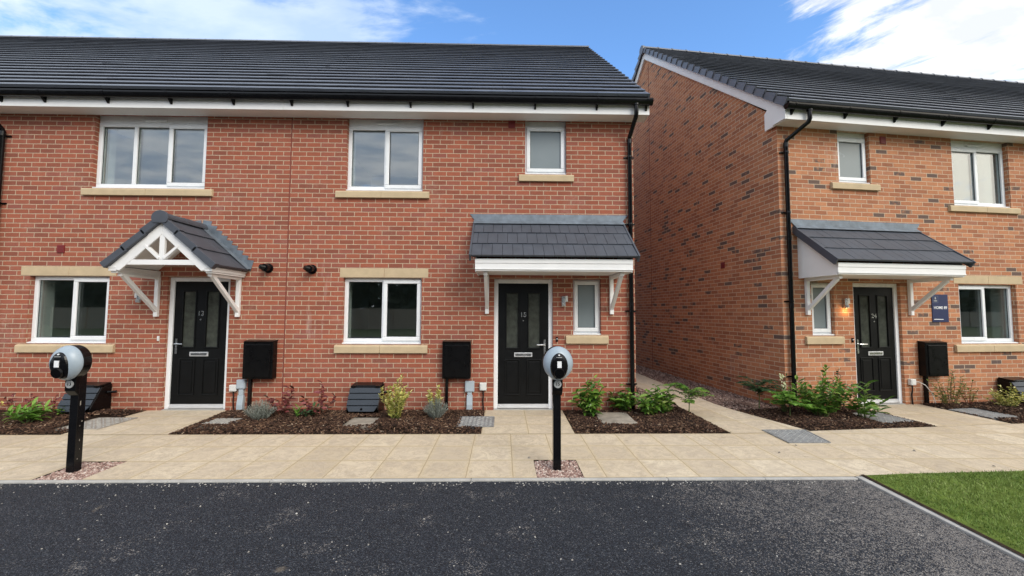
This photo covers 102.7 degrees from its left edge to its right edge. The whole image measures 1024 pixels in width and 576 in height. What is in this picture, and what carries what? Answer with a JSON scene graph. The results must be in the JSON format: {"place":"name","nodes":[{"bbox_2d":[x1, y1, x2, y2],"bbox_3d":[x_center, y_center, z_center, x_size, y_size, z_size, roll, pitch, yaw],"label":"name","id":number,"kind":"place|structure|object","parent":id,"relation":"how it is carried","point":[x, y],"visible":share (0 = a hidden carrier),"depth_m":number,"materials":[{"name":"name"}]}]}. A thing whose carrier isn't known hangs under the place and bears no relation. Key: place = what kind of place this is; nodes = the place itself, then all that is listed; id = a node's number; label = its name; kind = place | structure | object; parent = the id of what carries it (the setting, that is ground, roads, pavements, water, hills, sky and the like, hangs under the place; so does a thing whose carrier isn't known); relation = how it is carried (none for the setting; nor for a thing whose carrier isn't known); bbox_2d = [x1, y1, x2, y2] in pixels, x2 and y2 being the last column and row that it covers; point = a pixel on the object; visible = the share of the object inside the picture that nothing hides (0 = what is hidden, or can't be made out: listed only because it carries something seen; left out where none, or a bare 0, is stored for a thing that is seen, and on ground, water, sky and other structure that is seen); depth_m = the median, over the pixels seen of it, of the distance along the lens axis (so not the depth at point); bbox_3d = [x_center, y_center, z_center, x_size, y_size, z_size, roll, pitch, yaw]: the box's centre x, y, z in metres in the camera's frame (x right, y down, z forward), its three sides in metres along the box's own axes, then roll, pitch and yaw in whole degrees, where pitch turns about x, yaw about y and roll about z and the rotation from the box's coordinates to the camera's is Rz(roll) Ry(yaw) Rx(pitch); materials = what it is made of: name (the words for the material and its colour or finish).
{"place":"outdoors","nodes":[
{"label":"outdoors","id":0,"kind":"place"},
{"bbox_2d":[0,409,145,434],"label":"bark mulch","id":1,"kind":"object","parent":0,"point":[17,427],"visible":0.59,"depth_m":5.53,"materials":[{"name":"brown wood"}]},
{"bbox_2d":[4,393,15,407],"bbox_3d":[-7.459,1.709,6.088,0.153,0.303,0.163,2,-4,-31],"label":"photinia","id":2,"kind":"object","parent":1,"relation":"on","point":[10,400],"visible":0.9,"depth_m":6.08,"materials":[{"name":"red plant"}]},
{"bbox_2d":[0,397,54,422],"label":"fern","id":3,"kind":"object","parent":1,"relation":"on","point":[30,413],"visible":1,"depth_m":5.56,"materials":[{"name":"green plant"}]},
{"bbox_2d":[22,393,41,407],"bbox_3d":[-7.189,1.717,6.099,0.214,0.293,0.290,3,-4,-38],"label":"photinia","id":4,"kind":"object","parent":1,"relation":"on","point":[26,401],"visible":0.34,"depth_m":6.11,"materials":[{"name":"red plant"}]},
{"bbox_2d":[41,394,60,412],"bbox_3d":[-6.801,1.721,6.103,0.243,0.287,0.304,-1,-4,23],"label":"photinia","id":5,"kind":"object","parent":1,"relation":"on","point":[53,402],"visible":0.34,"depth_m":6.09,"materials":[{"name":"red plant"}]},
{"bbox_2d":[53,408,66,413],"bbox_3d":[-6.543,1.780,5.981,0.276,0.160,0.227,-2,-4,35],"label":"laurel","id":6,"kind":"object","parent":1,"relation":"on","point":[58,409],"visible":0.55,"depth_m":5.92,"materials":[{"name":"green plant"}]},
{"bbox_2d":[57,382,116,415],"bbox_3d":[-6.330,1.660,6.104,0.581,0.449,0.372,0,-3,-1],"label":"gas meter box","id":7,"kind":"object","parent":1,"relation":"on","point":[98,395],"visible":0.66,"depth_m":6.09,"materials":[{"name":"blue plastic"}]},
{"bbox_2d":[55,417,137,430],"bbox_3d":[-5.624,1.851,5.570,0.557,0.032,0.582,0,-3,-1],"label":"inspection cover","id":8,"kind":"object","parent":1,"relation":"on","point":[98,423],"visible":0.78,"depth_m":5.61,"materials":[{"name":"grey concrete"}]},
{"bbox_2d":[61,410,225,434],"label":"path","id":9,"kind":"structure","parent":0,"point":[157,422],"depth_m":5.63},
{"bbox_2d":[168,408,484,434],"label":"bark mulch","id":10,"kind":"object","parent":0,"point":[414,419],"visible":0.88,"depth_m":5.49,"materials":[{"name":"brown wood"}]},
{"bbox_2d":[195,418,245,428],"bbox_3d":[-3.982,1.856,5.609,0.442,0.040,0.432,0,-3,-1],"label":"inspection cover","id":11,"kind":"object","parent":10,"relation":"on","point":[221,420],"visible":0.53,"depth_m":5.66,"materials":[{"name":"grey concrete"}]},
{"bbox_2d":[243,400,276,419],"bbox_3d":[-3.530,1.709,5.763,0.420,0.296,0.410,0,-3,-1],"label":"lavender","id":12,"kind":"object","parent":10,"relation":"on","point":[261,411],"visible":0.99,"depth_m":5.72,"materials":[{"name":"grey plant"}]},
{"bbox_2d":[264,385,294,414],"bbox_3d":[-3.378,1.649,6.004,0.425,0.449,0.427,3,-4,-39],"label":"photinia","id":13,"kind":"object","parent":10,"relation":"on","point":[285,401],"visible":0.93,"depth_m":6.00,"materials":[{"name":"red plant"}]},
{"bbox_2d":[292,404,303,416],"bbox_3d":[-3.065,1.756,5.847,0.142,0.218,0.148,-2,-4,28],"label":"seedling","id":14,"kind":"object","parent":10,"relation":"on","point":[296,412],"visible":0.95,"depth_m":5.83,"materials":[{"name":"green plant"}]},
{"bbox_2d":[299,402,322,416],"bbox_3d":[-2.912,1.769,5.986,0.241,0.214,0.437,0,-3,-1],"label":"photinia","id":15,"kind":"object","parent":10,"relation":"on","point":[310,411],"visible":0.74,"depth_m":5.92,"materials":[{"name":"green plant"}]},
{"bbox_2d":[300,380,335,416],"bbox_3d":[-2.816,1.607,5.970,0.505,0.535,0.419,3,-4,-35],"label":"photinia","id":16,"kind":"object","parent":10,"relation":"on","point":[320,401],"visible":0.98,"depth_m":5.97,"materials":[{"name":"red plant"}]},
{"bbox_2d":[339,418,381,429],"bbox_3d":[-2.047,1.863,5.610,0.440,0.042,0.500,0,-3,-1],"label":"inspection cover","id":17,"kind":"object","parent":10,"relation":"on","point":[356,421],"visible":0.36,"depth_m":5.61,"materials":[{"name":"concrete"}]},
{"bbox_2d":[346,382,390,415],"bbox_3d":[-2.161,1.682,6.190,0.581,0.449,0.372,0,-3,-1],"label":"gas meter box","id":18,"kind":"object","parent":10,"relation":"on","point":[364,397],"visible":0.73,"depth_m":6.13,"materials":[{"name":"grey plastic"}]},
{"bbox_2d":[379,373,411,420],"bbox_3d":[-1.591,1.533,5.752,0.452,0.665,0.459,-3,-5,45],"label":"euonymus","id":19,"kind":"object","parent":10,"relation":"on","point":[394,409],"visible":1,"depth_m":5.70,"materials":[{"name":"yellow plant"}]},
{"bbox_2d":[426,385,443,406],"bbox_3d":[-1.176,1.673,6.177,0.266,0.436,0.295,2,-4,-21],"label":"euonymus","id":20,"kind":"object","parent":10,"relation":"on","point":[430,397],"visible":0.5,"depth_m":6.16,"materials":[{"name":"yellow plant"}]},
{"bbox_2d":[423,398,448,418],"bbox_3d":[-1.101,1.724,5.901,0.386,0.303,0.387,0,-3,-1],"label":"lavender","id":21,"kind":"object","parent":10,"relation":"on","point":[437,410],"visible":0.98,"depth_m":5.87,"materials":[{"name":"grey plant"}]},
{"bbox_2d":[458,416,494,426],"bbox_3d":[-0.499,1.877,5.721,0.502,0.038,0.522,0,-3,-1],"label":"inspection cover","id":22,"kind":"object","parent":10,"relation":"on","point":[482,421],"visible":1,"depth_m":5.72,"materials":[{"name":"grey metal"}]},
{"bbox_2d":[0,434,766,479],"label":"pavement","id":23,"kind":"structure","parent":0,"point":[288,456],"depth_m":4.37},
{"bbox_2d":[32,387,937,504],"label":"ground","id":24,"kind":"structure","parent":0,"point":[407,478],"depth_m":4.13,"materials":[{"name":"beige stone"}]},
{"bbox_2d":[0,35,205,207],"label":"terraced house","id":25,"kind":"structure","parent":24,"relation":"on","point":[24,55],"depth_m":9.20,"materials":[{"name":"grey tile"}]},
{"bbox_2d":[0,39,375,410],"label":"terraced house","id":26,"kind":"structure","parent":24,"relation":"on","point":[158,184],"depth_m":6.46,"materials":[{"name":"red brick"}]},
{"bbox_2d":[14,266,116,352],"bbox_3d":[-6.911,0.332,6.420,1.510,1.332,0.180,0,-3,-1],"label":"window","id":27,"kind":"structure","parent":26,"relation":"in","point":[94,343],"depth_m":6.41,"materials":[{"name":"white plastic"}]},
{"bbox_2d":[134,293,142,302],"bbox_3d":[-5.818,0.144,6.365,0.098,0.170,0.084,0,-3,-1],"label":"wall lamp","id":28,"kind":"object","parent":26,"relation":"attached to","point":[137,299],"visible":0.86,"depth_m":6.35,"materials":[{"name":"metal"}]},
{"bbox_2d":[80,116,213,196],"bbox_3d":[-5.772,-2.124,6.586,2.030,1.335,0.180,0,-3,-1],"label":"window","id":29,"kind":"structure","parent":26,"relation":"in","point":[172,188],"depth_m":6.61,"materials":[{"name":"white plastic"}]},
{"bbox_2d":[170,282,228,403],"bbox_3d":[-4.924,0.856,6.446,0.830,1.915,0.112,0,-3,-1],"label":"door","id":30,"kind":"structure","parent":26,"relation":"in","point":[200,316],"depth_m":6.46,"materials":[{"name":"black plastic"}]},
{"bbox_2d":[229,384,237,409],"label":"cable box","id":31,"kind":"object","parent":26,"relation":"attached to","point":[232,388],"visible":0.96,"depth_m":6.30,"materials":[{"name":"plastic"}]},
{"bbox_2d":[236,379,246,409],"bbox_3d":[-4.186,1.656,6.320,0.125,0.480,0.069,0,-3,-1],"label":"cable box","id":32,"kind":"object","parent":26,"relation":"attached to","point":[241,387],"visible":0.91,"depth_m":6.30,"materials":[{"name":"grey plastic"}]},
{"bbox_2d":[242,340,277,408],"bbox_3d":[-3.894,1.344,6.303,0.463,1.083,0.151,0,-3,-1],"label":"meter box","id":33,"kind":"object","parent":26,"relation":"attached to","point":[259,359],"visible":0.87,"depth_m":6.25,"materials":[{"name":"black plastic"}]},
{"bbox_2d":[244,344,270,376],"bbox_3d":[-3.891,1.112,6.255,0.385,0.500,0.014,0,-3,-1],"label":"cabinet door","id":34,"kind":"structure","parent":33,"relation":"in","point":[256,355],"depth_m":6.25,"materials":[{"name":"black plastic"}]},
{"bbox_2d":[0,477,857,483],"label":"kerb","id":35,"kind":"structure","parent":24,"relation":"on","point":[413,480],"depth_m":3.75,"materials":[{"name":"concrete"}]},
{"bbox_2d":[281,42,653,410],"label":"terraced house","id":36,"kind":"structure","parent":24,"relation":"on","point":[481,196],"depth_m":6.56,"materials":[{"name":"red brick"}]},
{"bbox_2d":[334,268,427,352],"bbox_3d":[-2.053,0.358,6.521,1.450,1.332,0.180,0,-3,-1],"label":"window","id":37,"kind":"structure","parent":36,"relation":"in","point":[402,344],"depth_m":6.51,"materials":[{"name":"white plastic"}]},
{"bbox_2d":[335,119,429,198],"bbox_3d":[-2.072,-2.105,6.663,1.490,1.335,0.180,0,-3,-1],"label":"window","id":38,"kind":"structure","parent":36,"relation":"in","point":[359,125],"depth_m":6.68,"materials":[{"name":"white plastic"}]},
{"bbox_2d":[442,340,471,408],"bbox_3d":[-0.861,1.360,6.366,0.448,1.083,0.151,0,-3,-1],"label":"meter box","id":39,"kind":"object","parent":36,"relation":"attached to","point":[456,359],"visible":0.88,"depth_m":6.32,"materials":[{"name":"black plastic"}]},
{"bbox_2d":[444,345,467,376],"bbox_3d":[-0.859,1.126,6.318,0.370,0.495,0.014,0,-3,-1],"label":"cabinet door","id":40,"kind":"structure","parent":39,"relation":"in","point":[455,356],"depth_m":6.31,"materials":[{"name":"black plastic"}]},
{"bbox_2d":[465,381,474,409],"bbox_3d":[-0.662,1.684,6.392,0.145,0.460,0.069,0,-3,-1],"label":"cable box","id":41,"kind":"object","parent":36,"relation":"attached to","point":[469,387],"visible":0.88,"depth_m":6.37,"materials":[{"name":"grey plastic"}]},
{"bbox_2d":[480,382,486,409],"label":"cable box","id":42,"kind":"object","parent":36,"relation":"attached to","point":[483,386],"visible":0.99,"depth_m":6.38,"materials":[{"name":"plastic"}]},
{"bbox_2d":[498,284,547,403],"bbox_3d":[0.180,0.884,6.552,0.800,1.913,0.112,0,-3,-1],"label":"door","id":43,"kind":"structure","parent":36,"relation":"in","point":[522,308],"depth_m":6.56,"materials":[{"name":"black plastic"}]},
{"bbox_2d":[519,122,573,181],"bbox_3d":[0.558,-2.239,6.726,0.890,1.038,0.180,0,-3,-1],"label":"window","id":44,"kind":"structure","parent":36,"relation":"in","point":[545,142],"depth_m":6.75,"materials":[{"name":"white plastic"}]},
{"bbox_2d":[561,296,567,306],"bbox_3d":[0.838,0.209,6.502,0.098,0.170,0.084,0,-3,-1],"label":"wall lamp","id":45,"kind":"object","parent":36,"relation":"attached to","point":[564,299],"visible":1,"depth_m":6.49,"materials":[{"name":"metal"}]},
{"bbox_2d":[566,280,608,343],"bbox_3d":[1.194,0.375,6.588,0.675,1.023,0.180,0,-3,-1],"label":"window","id":46,"kind":"structure","parent":36,"relation":"in","point":[586,293],"depth_m":6.61,"materials":[{"name":"white plastic"}]},
{"bbox_2d":[631,45,1023,406],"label":"brick house","id":47,"kind":"structure","parent":24,"relation":"on","point":[783,208],"depth_m":7.30,"materials":[{"name":"red brick"}]},
{"bbox_2d":[805,283,844,343],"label":"window","id":48,"kind":"structure","parent":47,"relation":"in","point":[821,313],"depth_m":6.90,"materials":[{"name":"white plastic"}]},
{"bbox_2d":[842,298,849,307],"bbox_3d":[5.619,0.255,6.861,0.098,0.170,0.084,1,-3,-8],"label":"wall lamp","id":49,"kind":"object","parent":47,"relation":"attached to","point":[846,301],"visible":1,"depth_m":6.86,"materials":[{"name":"metal"}]},
{"bbox_2d":[830,132,880,190],"bbox_3d":[5.901,-2.203,7.130,0.940,1.038,0.180,1,-3,-8],"label":"window","id":50,"kind":"structure","parent":47,"relation":"in","point":[851,147],"depth_m":7.16,"materials":[{"name":"white plastic"}]},
{"bbox_2d":[853,287,897,398],"bbox_3d":[6.223,0.940,7.008,0.790,1.905,0.112,1,-3,-8],"label":"door","id":51,"kind":"structure","parent":47,"relation":"in","point":[873,306],"depth_m":7.02,"materials":[{"name":"black plastic"}]},
{"bbox_2d":[908,379,935,404],"bbox_3d":[6.956,1.763,6.947,0.424,0.431,0.072,0,-3,-1],"label":"cable box","id":52,"kind":"object","parent":47,"relation":"attached to","point":[911,382],"visible":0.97,"depth_m":6.94,"materials":[{"name":"plastic"}]},
{"bbox_2d":[917,341,948,403],"bbox_3d":[7.200,1.439,6.974,0.448,1.063,0.151,1,-3,-8],"label":"meter box","id":53,"kind":"object","parent":47,"relation":"attached to","point":[933,358],"visible":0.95,"depth_m":6.93,"materials":[{"name":"black plastic"}]},
{"bbox_2d":[928,345,947,374],"bbox_3d":[7.209,1.217,6.927,0.370,0.500,0.014,1,-3,-8],"label":"cabinet door","id":54,"kind":"structure","parent":53,"relation":"in","point":[937,354],"depth_m":6.92,"materials":[{"name":"black plastic"}]},
{"bbox_2d":[931,294,948,321],"bbox_3d":[7.468,0.354,7.143,0.330,0.480,0.014,1,-3,-8],"label":"house sign","id":55,"kind":"object","parent":47,"relation":"attached to","point":[939,305],"visible":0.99,"depth_m":7.14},
{"bbox_2d":[948,141,1020,213],"bbox_3d":[8.510,-2.021,7.474,1.510,1.340,0.180,1,-3,-8],"label":"window","id":56,"kind":"structure","parent":47,"relation":"in","point":[972,148],"depth_m":7.50,"materials":[{"name":"white plastic"}]},
{"bbox_2d":[954,276,1023,351],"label":"window","id":57,"kind":"structure","parent":47,"relation":"in","point":[982,343],"depth_m":7.32,"materials":[{"name":"white plastic"}]},
{"bbox_2d":[817,62,1023,113],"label":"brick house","id":58,"kind":"structure","parent":24,"relation":"on","point":[1006,94],"depth_m":11.21,"materials":[{"name":"grey tile"}]},
{"bbox_2d":[856,476,1023,562],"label":"edging","id":59,"kind":"object","parent":24,"relation":"on","point":[933,514],"visible":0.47,"depth_m":3.08,"materials":[{"name":"concrete"}]},
{"bbox_2d":[0,480,1023,575],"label":"road","id":60,"kind":"structure","parent":0,"point":[590,528],"depth_m":2.90,"materials":[{"name":"grey asphalt"}]},
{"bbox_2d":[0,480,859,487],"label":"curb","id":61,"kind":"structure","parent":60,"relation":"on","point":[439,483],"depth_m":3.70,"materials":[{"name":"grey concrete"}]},
{"bbox_2d":[1,484,984,575],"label":"loose grit","id":62,"kind":"object","parent":60,"relation":"on","point":[469,539],"visible":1,"depth_m":2.95,"materials":[{"name":"grey gravel"}]},
{"bbox_2d":[0,0,1023,82],"label":"sky","id":63,"kind":"structure","parent":0,"point":[984,39],"materials":[{"name":"blue"}]},
{"bbox_2d":[481,410,574,433],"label":"path","id":64,"kind":"structure","parent":0,"point":[522,421],"depth_m":5.71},
{"bbox_2d":[562,406,729,433],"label":"bark mulch","id":65,"kind":"object","parent":0,"point":[578,416],"visible":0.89,"depth_m":5.56,"materials":[{"name":"brown wood"}]},
{"bbox_2d":[567,375,606,416],"bbox_3d":[1.175,1.593,6.081,0.561,0.606,0.564,-3,-5,44],"label":"laurel","id":66,"kind":"object","parent":65,"relation":"on","point":[590,404],"visible":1,"depth_m":5.99,"materials":[{"name":"green plant"}]},
{"bbox_2d":[596,412,636,426],"bbox_3d":[1.464,1.881,5.879,0.530,0.065,0.648,0,-3,-1],"label":"inspection cover","id":67,"kind":"object","parent":65,"relation":"on","point":[616,417],"visible":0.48,"depth_m":5.84,"materials":[{"name":"concrete"}]},
{"bbox_2d":[607,384,637,411],"bbox_3d":[1.704,1.708,6.325,0.421,0.456,0.487,1,-3,-16],"label":"laurel","id":68,"kind":"object","parent":65,"relation":"on","point":[624,402],"visible":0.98,"depth_m":6.28,"materials":[{"name":"green plant"}]},
{"bbox_2d":[632,384,666,414],"bbox_3d":[2.055,1.673,6.083,0.487,0.472,0.567,0,-3,-1],"label":"laurel","id":69,"kind":"object","parent":65,"relation":"on","point":[648,406],"visible":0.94,"depth_m":6.02,"materials":[{"name":"green plant"}]},
{"bbox_2d":[653,386,676,414],"bbox_3d":[2.269,1.688,6.168,0.415,0.434,0.350,3,-4,-39],"label":"laurel","id":70,"kind":"object","parent":65,"relation":"on","point":[667,399],"visible":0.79,"depth_m":6.12,"materials":[{"name":"green plant"}]},
{"bbox_2d":[664,383,713,411],"bbox_3d":[2.648,1.653,6.151,0.743,0.503,0.692,0,-3,-1],"label":"mahonia","id":71,"kind":"object","parent":65,"relation":"on","point":[692,392],"visible":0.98,"depth_m":6.10,"materials":[{"name":"green plant"}]},
{"bbox_2d":[636,386,676,408],"bbox_3d":[2.276,2.106,9.450,0.797,0.048,5.964,0,-3,-1],"label":"gravel strip","id":72,"kind":"object","parent":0,"point":[641,391],"visible":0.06,"depth_m":7.68,"materials":[{"name":"grey gravel"}]},
{"bbox_2d":[641,369,765,409],"bbox_3d":[3.339,2.240,11.185,0.978,0.001,9.290,1,-3,-8],"label":"gravel base","id":73,"kind":"object","parent":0,"point":[708,393],"visible":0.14,"depth_m":7.69,"materials":[{"name":"gravel"}]},
{"bbox_2d":[636,365,682,379],"bbox_3d":[3.290,2.301,12.638,0.834,0.060,6.252,1,-3,-6],"label":"gravel strip","id":74,"kind":"object","parent":73,"relation":"on","point":[655,374],"visible":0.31,"depth_m":10.31,"materials":[{"name":"grey gravel"}]},
{"bbox_2d":[653,378,780,410],"bbox_3d":[3.781,2.041,8.058,0.983,0.040,3.051,1,-3,-7],"label":"gravel strip","id":75,"kind":"object","parent":73,"relation":"on","point":[742,402],"visible":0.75,"depth_m":7.46,"materials":[{"name":"grey gravel"}]},
{"bbox_2d":[636,373,807,432],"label":"path","id":76,"kind":"structure","parent":0,"point":[729,420],"depth_m":6.15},
{"bbox_2d":[737,406,936,430],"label":"bark mulch","id":77,"kind":"object","parent":0,"point":[857,420],"visible":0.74,"depth_m":5.79,"materials":[{"name":"brown wood"}]},
{"bbox_2d":[737,376,780,407],"bbox_3d":[3.989,1.691,6.560,0.678,0.485,0.714,0,-3,-1],"label":"mahonia","id":78,"kind":"object","parent":77,"relation":"on","point":[759,389],"visible":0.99,"depth_m":6.56,"materials":[{"name":"green plant"}]},
{"bbox_2d":[774,373,792,411],"bbox_3d":[4.217,1.620,6.330,0.266,0.605,0.341,1,-3,-12],"label":"pieris","id":79,"kind":"object","parent":77,"relation":"on","point":[784,389],"visible":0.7,"depth_m":6.29,"materials":[{"name":"green plant"}]},
{"bbox_2d":[764,389,819,414],"bbox_3d":[4.063,1.694,5.985,0.646,0.413,0.659,0,-3,-1],"label":"fern","id":80,"kind":"object","parent":77,"relation":"on","point":[789,396],"visible":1,"depth_m":5.93,"materials":[{"name":"green plant"}]},
{"bbox_2d":[788,364,853,416],"bbox_3d":[4.529,1.519,6.057,0.733,0.778,0.708,0,-3,-1],"label":"laurel","id":81,"kind":"object","parent":77,"relation":"on","point":[822,403],"visible":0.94,"depth_m":5.97,"materials":[{"name":"green plant"}]},
{"bbox_2d":[820,368,852,411],"bbox_3d":[4.984,1.579,6.302,0.364,0.691,0.430,0,-3,-1],"label":"loose shrub","id":82,"kind":"object","parent":77,"relation":"on","point":[843,404],"visible":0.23,"depth_m":6.29,"materials":[{"name":"green plant"}]},
{"bbox_2d":[844,380,893,417],"bbox_3d":[5.192,1.620,5.955,0.568,0.572,0.603,0,-3,-1],"label":"laurel","id":83,"kind":"object","parent":77,"relation":"on","point":[866,408],"visible":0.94,"depth_m":5.98,"materials":[{"name":"green plant"}]},
{"bbox_2d":[854,412,913,424],"bbox_3d":[5.434,1.921,6.040,0.612,0.036,0.561,1,-3,-10],"label":"inspection cover","id":84,"kind":"object","parent":77,"relation":"on","point":[883,417],"visible":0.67,"depth_m":5.98,"materials":[{"name":"grey metal"}]},
{"bbox_2d":[699,422,1023,476],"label":"pavement","id":85,"kind":"structure","parent":0,"point":[944,449],"depth_m":4.59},
{"bbox_2d":[762,429,830,442],"bbox_3d":[3.572,1.863,5.125,0.597,0.032,0.539,0,-3,-1],"label":"inspection cover","id":86,"kind":"object","parent":85,"relation":"on","point":[795,435],"visible":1,"depth_m":5.11,"materials":[{"name":"grey metal"}]},
{"bbox_2d":[860,404,1010,426],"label":"path","id":87,"kind":"structure","parent":0,"point":[938,417],"depth_m":6.14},
{"bbox_2d":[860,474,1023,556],"bbox_3d":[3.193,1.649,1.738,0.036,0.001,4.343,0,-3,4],"label":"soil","id":88,"kind":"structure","parent":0,"point":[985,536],"depth_m":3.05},
{"bbox_2d":[866,469,1023,553],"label":"lawn","id":89,"kind":"structure","parent":0,"point":[974,527],"depth_m":3.41,"materials":[{"name":"green plant"}]},
{"bbox_2d":[921,401,1023,423],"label":"bark mulch","id":90,"kind":"object","parent":0,"point":[992,405],"visible":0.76,"depth_m":6.56,"materials":[{"name":"brown wood"}]},
{"bbox_2d":[926,369,967,408],"bbox_3d":[7.119,1.641,6.692,0.477,0.630,0.470,-3,-4,41],"label":"nandina","id":91,"kind":"object","parent":90,"relation":"on","point":[945,400],"visible":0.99,"depth_m":6.66,"materials":[{"name":"green plant"}]},
{"bbox_2d":[959,380,981,405],"bbox_3d":[7.605,1.747,6.845,0.289,0.441,0.332,0,-3,-1],"label":"nandina","id":92,"kind":"object","parent":90,"relation":"on","point":[970,398],"visible":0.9,"depth_m":6.84,"materials":[{"name":"green plant"}]},
{"bbox_2d":[949,408,1019,419],"bbox_3d":[7.277,1.946,6.325,0.532,0.036,0.562,1,-3,-9],"label":"inspection cover","id":93,"kind":"object","parent":90,"relation":"on","point":[982,413],"visible":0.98,"depth_m":6.31,"materials":[{"name":"grey metal"}]},
{"bbox_2d":[981,383,1023,406],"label":"euonymus","id":94,"kind":"object","parent":90,"relation":"on","point":[1002,400],"visible":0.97,"depth_m":6.64,"materials":[{"name":"yellow plant"}]},
{"bbox_2d":[997,377,1023,404],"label":"gas meter box","id":95,"kind":"object","parent":90,"relation":"on","point":[1006,382],"visible":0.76,"depth_m":7.06,"materials":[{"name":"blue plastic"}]},
{"label":"gravel base","id":96,"kind":"structure","parent":0,"visible":0},
{"bbox_2d":[534,460,583,477],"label":"gravel","id":97,"kind":"structure","parent":96,"relation":"on","point":[569,468],"depth_m":4.00,"materials":[{"name":"pink gravel"}]},
{"bbox_2d":[542,346,572,470],"bbox_3d":[0.446,1.189,3.983,0.294,1.238,0.266,0,-3,-1],"label":"car charger","id":98,"kind":"object","parent":97,"relation":"on","point":[557,362],"visible":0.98,"depth_m":4.00,"materials":[{"name":"black plastic"}]},
{"label":"gravel base","id":99,"kind":"structure","parent":0,"visible":0},
{"bbox_2d":[33,461,126,479],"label":"gravel","id":100,"kind":"structure","parent":99,"relation":"on","point":[88,469],"depth_m":3.91,"materials":[{"name":"gravel"}]},
{"bbox_2d":[49,345,91,472],"bbox_3d":[-4.213,1.164,3.877,0.294,1.238,0.266,0,-3,-1],"label":"car charger","id":101,"kind":"object","parent":100,"relation":"on","point":[70,365],"visible":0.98,"depth_m":3.91,"materials":[{"name":"black plastic"}]}
]}

